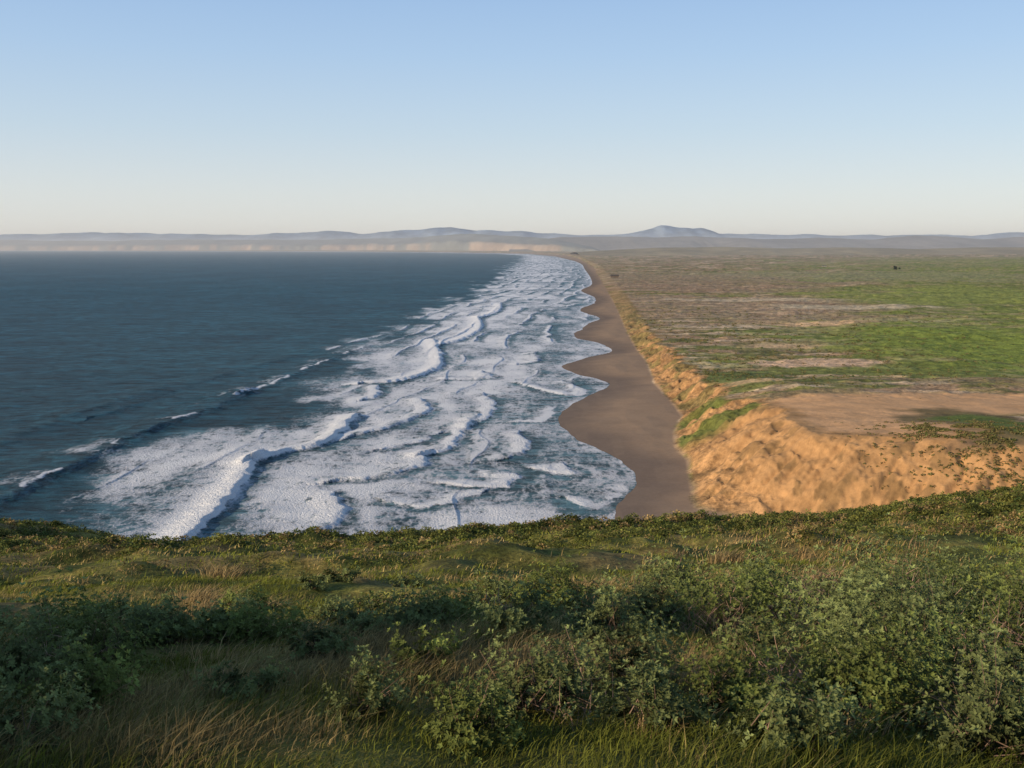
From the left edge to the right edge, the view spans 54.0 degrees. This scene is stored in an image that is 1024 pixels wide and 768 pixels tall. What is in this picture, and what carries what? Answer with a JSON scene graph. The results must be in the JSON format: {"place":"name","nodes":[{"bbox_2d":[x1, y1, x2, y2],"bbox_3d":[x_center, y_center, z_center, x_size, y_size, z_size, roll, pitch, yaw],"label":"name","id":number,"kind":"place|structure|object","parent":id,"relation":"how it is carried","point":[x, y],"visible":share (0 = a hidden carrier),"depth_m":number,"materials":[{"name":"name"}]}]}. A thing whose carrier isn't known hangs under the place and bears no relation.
{"place":"outdoors","nodes":[
{"label":"outdoors","id":0,"kind":"place"},
{"bbox_2d":[0,234,599,251],"bbox_3d":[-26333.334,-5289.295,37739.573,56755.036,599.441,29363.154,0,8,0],"label":"sea bluffs","id":1,"kind":"structure","parent":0,"point":[469,242],"depth_m":38961.01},
{"bbox_2d":[0,251,636,540],"bbox_3d":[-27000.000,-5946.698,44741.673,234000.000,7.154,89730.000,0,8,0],"label":"sea","id":2,"kind":"structure","parent":0,"point":[198,394],"depth_m":844.86,"materials":[{"name":"liquid"}]},
{"bbox_2d":[0,487,1023,767],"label":"grassy slope","id":3,"kind":"structure","parent":0,"point":[510,554],"depth_m":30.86,"materials":[{"name":"green plant"}]},
{"bbox_2d":[0,510,1023,764],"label":"bush lupine shrubs","id":4,"kind":"object","parent":3,"relation":"on","point":[896,604],"visible":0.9,"depth_m":7.38,"materials":[{"name":"green plant"}]},
{"bbox_2d":[0,480,1023,622],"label":"hillside shrubs","id":5,"kind":"object","parent":3,"relation":"on","point":[14,540],"visible":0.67,"depth_m":81.30,"materials":[{"name":"green plant"}]},
{"bbox_2d":[4,527,1023,763],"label":"dry twigs","id":6,"kind":"object","parent":3,"relation":"on","point":[797,675],"visible":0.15,"depth_m":7.34,"materials":[{"name":"brown plant"}]},
{"bbox_2d":[0,225,1023,240],"bbox_3d":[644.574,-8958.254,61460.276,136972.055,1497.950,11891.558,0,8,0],"label":"distant mountains","id":7,"kind":"structure","parent":0,"point":[664,231],"depth_m":60082.54,"materials":[{"name":"grey stone"}]},
{"bbox_2d":[0,0,1023,235],"label":"sky","id":8,"kind":"structure","parent":0,"point":[213,117],"materials":[{"name":"blue"}]},
{"bbox_2d":[17,250,1023,519],"bbox_3d":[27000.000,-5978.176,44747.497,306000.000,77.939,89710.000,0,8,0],"label":"coastal terrain","id":9,"kind":"structure","parent":0,"point":[663,428],"depth_m":832.11,"materials":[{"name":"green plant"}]},
{"bbox_2d":[636,306,1023,495],"bbox_3d":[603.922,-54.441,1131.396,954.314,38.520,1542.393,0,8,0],"label":"plateau scrub","id":10,"kind":"object","parent":9,"relation":"on","point":[929,428],"visible":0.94,"depth_m":469.42,"materials":[{"name":"green plant"}]},
{"bbox_2d":[509,236,1023,251],"bbox_3d":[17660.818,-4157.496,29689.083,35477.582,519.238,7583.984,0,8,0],"label":"rolling hills","id":11,"kind":"structure","parent":0,"point":[904,242],"depth_m":28235.44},
{"bbox_2d":[570,247,1023,255],"bbox_3d":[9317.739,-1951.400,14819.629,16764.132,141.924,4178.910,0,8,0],"label":"foothills","id":12,"kind":"structure","parent":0,"point":[788,251],"depth_m":14000.48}
]}

